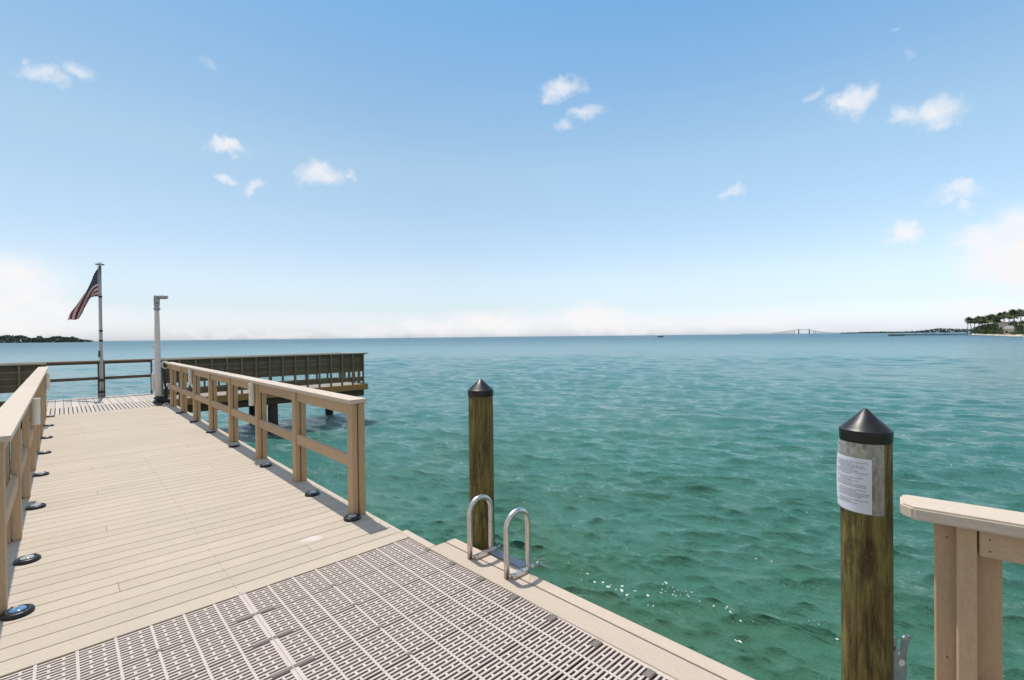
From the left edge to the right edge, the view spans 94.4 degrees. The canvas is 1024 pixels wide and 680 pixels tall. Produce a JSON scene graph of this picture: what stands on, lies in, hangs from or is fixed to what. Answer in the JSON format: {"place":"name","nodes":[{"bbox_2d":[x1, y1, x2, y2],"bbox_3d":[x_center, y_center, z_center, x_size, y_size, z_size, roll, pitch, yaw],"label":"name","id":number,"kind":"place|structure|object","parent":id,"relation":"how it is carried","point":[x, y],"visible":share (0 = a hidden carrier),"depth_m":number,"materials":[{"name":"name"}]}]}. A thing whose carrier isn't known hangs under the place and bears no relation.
{"place":"outdoors","nodes":[
{"label":"outdoors","id":0,"kind":"place"},
{"bbox_2d":[0,363,45,406],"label":"bench wall","id":1,"kind":"structure","parent":0,"point":[17,378],"depth_m":10.84,"materials":[{"name":"brown wood"}]},
{"bbox_2d":[0,332,1023,679],"bbox_3d":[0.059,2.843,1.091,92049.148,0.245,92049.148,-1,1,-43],"label":"water","id":2,"kind":"structure","parent":0,"point":[704,468],"depth_m":11.49,"materials":[{"name":"teal liquid"}]},
{"bbox_2d":[21,377,367,433],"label":"fishing platform","id":3,"kind":"structure","parent":2,"relation":"in","point":[105,403],"depth_m":13.41,"materials":[{"name":"grey wood"}]},
{"bbox_2d":[0,358,153,396],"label":"railing","id":4,"kind":"object","parent":3,"relation":"on","point":[57,363],"visible":0.72,"depth_m":13.53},
{"bbox_2d":[95,262,104,396],"bbox_3d":[-11.668,-0.292,13.467,0.200,3.840,0.200,-1,1,-43],"label":"flagpole","id":5,"kind":"object","parent":3,"relation":"on","point":[101,379],"visible":1,"depth_m":13.44,"materials":[{"name":"metal"}]},
{"bbox_2d":[68,269,98,319],"bbox_3d":[-12.148,-1.301,13.442,0.848,1.492,0.284,-1,0,0],"label":"flag","id":6,"kind":"object","parent":5,"relation":"attached to","point":[76,312],"visible":1,"depth_m":13.46,"materials":[{"name":"multicoloured fabric"}]},
{"bbox_2d":[151,295,167,401],"bbox_3d":[-9.255,0.214,12.458,0.425,2.790,0.249,0,0,16],"label":"lamp post","id":7,"kind":"object","parent":3,"relation":"on","point":[156,384],"visible":0.82,"depth_m":12.43,"materials":[{"name":"grey metal"}]},
{"bbox_2d":[153,365,169,404],"bbox_3d":[-8.740,1.115,11.857,0.383,0.980,0.449,-1,1,-43],"label":"hose","id":8,"kind":"object","parent":7,"relation":"hanging from","point":[164,398],"visible":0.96,"depth_m":11.82,"materials":[{"name":"black rubber"}]},
{"bbox_2d":[161,353,332,387],"bbox_3d":[-8.840,1.052,16.419,5.666,1.050,0.200,-1,1,-43],"label":"railing","id":9,"kind":"object","parent":3,"relation":"on","point":[253,357],"visible":0.05,"depth_m":16.24,"materials":[{"name":"grey wood"}]},
{"bbox_2d":[161,352,367,398],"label":"bench wall","id":10,"kind":"structure","parent":3,"relation":"on","point":[269,368],"depth_m":14.81,"materials":[{"name":"brown wood"}]},
{"bbox_2d":[336,352,359,382],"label":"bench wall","id":11,"kind":"structure","parent":3,"relation":"on","point":[344,374],"depth_m":17.68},
{"bbox_2d":[0,405,754,679],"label":"dock","id":12,"kind":"object","parent":2,"relation":"in","point":[166,542],"visible":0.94,"depth_m":3.03,"materials":[{"name":"beige wood"}]},
{"bbox_2d":[0,603,34,620],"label":"deck light","id":13,"kind":"object","parent":12,"relation":"on","point":[16,612],"visible":1,"depth_m":2.77,"materials":[{"name":"black plastic"}]},
{"bbox_2d":[0,367,48,614],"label":"railing","id":14,"kind":"object","parent":12,"relation":"on","point":[15,409],"visible":0.94,"depth_m":3.82,"materials":[{"name":"beige wood"}]},
{"bbox_2d":[29,398,40,424],"bbox_3d":[-4.997,0.750,4.975,0.080,0.275,0.080,-1,0,2],"label":"rod holder","id":15,"kind":"object","parent":14,"relation":"attached to","point":[34,405],"visible":0.83,"depth_m":4.95,"materials":[{"name":"white plastic"}]},
{"bbox_2d":[44,373,49,388],"bbox_3d":[-8.856,0.784,9.046,0.080,0.310,0.080,-1,0,2],"label":"rod holder","id":16,"kind":"object","parent":14,"relation":"attached to","point":[47,381],"visible":0.88,"depth_m":9.02,"materials":[{"name":"white plastic"}]},
{"bbox_2d":[13,553,40,565],"bbox_3d":[-3.538,1.595,3.463,0.146,0.034,0.146,-1,1,-43],"label":"deck light","id":17,"kind":"object","parent":12,"relation":"on","point":[27,559],"visible":1,"depth_m":3.43,"materials":[{"name":"black plastic"}]},
{"bbox_2d":[25,503,45,509],"bbox_3d":[-4.590,1.598,4.573,0.146,0.034,0.146,-1,1,-43],"label":"deck light","id":18,"kind":"object","parent":12,"relation":"on","point":[35,506],"visible":1,"depth_m":4.54,"materials":[{"name":"black plastic"}]},
{"bbox_2d":[32,471,48,476],"bbox_3d":[-5.643,1.602,5.683,0.146,0.034,0.146,-1,1,-43],"label":"deck light","id":19,"kind":"object","parent":12,"relation":"on","point":[44,473],"visible":1,"depth_m":5.65,"materials":[{"name":"black plastic"}]},
{"bbox_2d":[37,451,51,454],"bbox_3d":[-6.688,1.605,6.787,0.146,0.034,0.146,-1,1,-43],"label":"deck light","id":20,"kind":"object","parent":12,"relation":"on","point":[43,452],"visible":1,"depth_m":6.74,"materials":[{"name":"black plastic"}]},
{"bbox_2d":[228,444,239,447],"bbox_3d":[-4.155,1.576,7.094,0.146,0.034,0.146,-1,1,-43],"label":"deck light","id":21,"kind":"object","parent":12,"relation":"on","point":[233,445],"visible":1,"depth_m":7.05,"materials":[{"name":"black plastic"}]},
{"bbox_2d":[259,463,271,467],"bbox_3d":[-3.102,1.573,5.983,0.146,0.034,0.146,-1,1,-43],"label":"deck light","id":22,"kind":"object","parent":12,"relation":"on","point":[264,465],"visible":1,"depth_m":5.95,"materials":[{"name":"black plastic"}]},
{"bbox_2d":[165,362,366,514],"bbox_3d":[-4.978,1.070,8.069,0.162,1.052,10.475,-1,1,-43],"label":"railing","id":23,"kind":"object","parent":12,"relation":"on","point":[352,458],"visible":0.98,"depth_m":5.37,"materials":[{"name":"beige wood"}]},
{"bbox_2d":[188,370,192,384],"bbox_3d":[-6.415,0.743,9.459,0.080,0.295,0.080,-1,0,2],"label":"rod holder","id":24,"kind":"object","parent":23,"relation":"attached to","point":[190,381],"visible":0.91,"depth_m":9.43,"materials":[{"name":"white plastic"}]},
{"bbox_2d":[248,383,254,405],"bbox_3d":[-3.505,0.734,6.389,0.080,0.295,0.080,-1,0,2],"label":"rod holder","id":25,"kind":"object","parent":23,"relation":"attached to","point":[251,394],"visible":1,"depth_m":6.36,"materials":[{"name":"white plastic"}]},
{"bbox_2d":[305,490,319,496],"bbox_3d":[-2.050,1.570,4.873,0.146,0.034,0.146,-1,1,-43],"label":"deck light","id":26,"kind":"object","parent":12,"relation":"on","point":[312,493],"visible":1,"depth_m":4.83,"materials":[{"name":"black plastic"}]},
{"bbox_2d":[343,513,360,521],"bbox_3d":[-1.417,1.568,4.205,0.146,0.034,0.146,-1,1,-43],"label":"deck light","id":27,"kind":"object","parent":12,"relation":"on","point":[353,517],"visible":1,"depth_m":4.17,"materials":[{"name":"black plastic"}]},
{"bbox_2d":[467,494,551,579],"bbox_3d":[-0.006,2.306,3.295,0.276,2.341,0.628,-1,1,-43],"label":"swim ladder","id":28,"kind":"object","parent":12,"relation":"attached to","point":[525,567],"visible":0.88,"depth_m":3.30,"materials":[{"name":"metal"}]},
{"bbox_2d":[900,495,1023,679],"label":"railing","id":29,"kind":"object","parent":12,"relation":"on","point":[975,546],"visible":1,"depth_m":1.44,"materials":[{"name":"beige wood"}]},
{"bbox_2d":[468,378,494,550],"bbox_3d":[-0.225,2.539,3.734,0.205,4.475,0.203,-1,1,-43],"label":"mooring piling","id":30,"kind":"object","parent":2,"relation":"in","point":[481,445],"visible":0.64,"depth_m":3.64,"materials":[{"name":"brown wood"}]},
{"bbox_2d":[524,496,838,642],"bbox_3d":[2.039,2.747,6.227,4.457,0.020,3.668,0,0,14],"label":"foam","id":31,"kind":"object","parent":2,"relation":"on","point":[673,594],"visible":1,"depth_m":5.18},
{"bbox_2d":[763,328,839,333],"bbox_3d":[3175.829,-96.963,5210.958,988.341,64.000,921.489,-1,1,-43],"label":"bridge","id":32,"kind":"structure","parent":2,"relation":"on","point":[802,329],"depth_m":5202.79,"materials":[{"name":"concrete"}]},
{"bbox_2d":[839,408,910,679],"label":"mooring piling","id":33,"kind":"object","parent":2,"relation":"in","point":[869,649],"visible":0.94,"depth_m":1.92,"materials":[{"name":"brown wood"}]},
{"bbox_2d":[837,440,883,515],"bbox_3d":[1.423,0.564,1.960,0.054,0.285,0.175,-1,0,-30],"label":"notice","id":34,"kind":"object","parent":33,"relation":"attached to","point":[854,484],"visible":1,"depth_m":1.94,"materials":[{"name":"grey paper"}]},
{"bbox_2d":[888,331,967,335],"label":"pier","id":35,"kind":"structure","parent":2,"relation":"in","point":[925,334],"depth_m":373.76,"materials":[{"name":"grey"}]},
{"bbox_2d":[840,328,1022,333],"bbox_3d":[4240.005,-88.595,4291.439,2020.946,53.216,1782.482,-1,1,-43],"label":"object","id":36,"kind":"object","parent":2,"relation":"in","point":[939,330],"visible":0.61,"depth_m":4231.51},
{"bbox_2d":[0,0,1023,341],"label":"sky","id":37,"kind":"structure","parent":0,"point":[268,169],"materials":[{"name":"blue"}]},
{"bbox_2d":[968,334,1023,336],"bbox_3d":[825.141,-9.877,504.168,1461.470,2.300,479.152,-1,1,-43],"label":"beach","id":38,"kind":"structure","parent":0,"point":[1019,335],"depth_m":323.79,"materials":[{"name":"white sand"}]},
{"bbox_2d":[965,317,975,333],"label":"palm tree","id":39,"kind":"object","parent":38,"relation":"on","point":[970,320],"visible":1,"depth_m":439.75,"materials":[{"name":"green plant"}]},
{"bbox_2d":[979,316,986,329],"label":"palm tree","id":40,"kind":"object","parent":38,"relation":"on","point":[982,319],"visible":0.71,"depth_m":400.80,"materials":[{"name":"green plant"}]},
{"bbox_2d":[985,316,993,325],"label":"palm tree","id":41,"kind":"object","parent":38,"relation":"on","point":[989,319],"visible":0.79,"depth_m":379.77,"materials":[{"name":"green plant"}]},
{"bbox_2d":[992,316,1003,326],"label":"palm tree","id":42,"kind":"object","parent":38,"relation":"on","point":[996,319],"visible":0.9,"depth_m":358.93,"materials":[{"name":"green plant"}]},
{"bbox_2d":[996,312,1005,333],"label":"palm tree","id":43,"kind":"object","parent":38,"relation":"on","point":[1000,314],"visible":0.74,"depth_m":388.50,"materials":[{"name":"green plant"}]},
{"bbox_2d":[1003,326,1013,334],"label":"house","id":44,"kind":"structure","parent":38,"relation":"on","point":[1008,329],"depth_m":300.58,"materials":[{"name":"paint"}]},
{"bbox_2d":[1004,309,1021,334],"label":"palm tree","id":45,"kind":"object","parent":38,"relation":"on","point":[1014,313],"visible":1,"depth_m":261.64,"materials":[{"name":"green plant"}]},
{"bbox_2d":[1009,321,1017,328],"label":"broadleaf tree","id":46,"kind":"object","parent":38,"relation":"on","point":[1012,323],"visible":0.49,"depth_m":438.31,"materials":[{"name":"green plant"}]},
{"bbox_2d":[1016,325,1023,330],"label":"broadleaf tree","id":47,"kind":"object","parent":38,"relation":"on","point":[1021,327],"visible":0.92,"depth_m":311.74,"materials":[{"name":"green plant"}]},
{"bbox_2d":[1016,308,1023,324],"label":"palm tree","id":48,"kind":"object","parent":38,"relation":"on","point":[1021,313],"visible":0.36,"depth_m":379.08,"materials":[{"name":"green plant"}]},
{"bbox_2d":[998,322,1008,330],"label":"house","id":49,"kind":"structure","parent":0,"point":[1002,325],"depth_m":345.29,"materials":[{"name":"paint"}]},
{"bbox_3d":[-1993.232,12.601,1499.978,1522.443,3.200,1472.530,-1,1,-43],"label":"island","id":50,"kind":"structure","parent":0,"visible":0},
{"bbox_2d":[0,335,92,342],"bbox_3d":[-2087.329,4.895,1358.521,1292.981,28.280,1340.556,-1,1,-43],"label":"wood","id":51,"kind":"object","parent":50,"relation":"on","point":[15,339],"visible":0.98,"depth_m":1321.01,"materials":[{"name":"green plant"}]}
]}

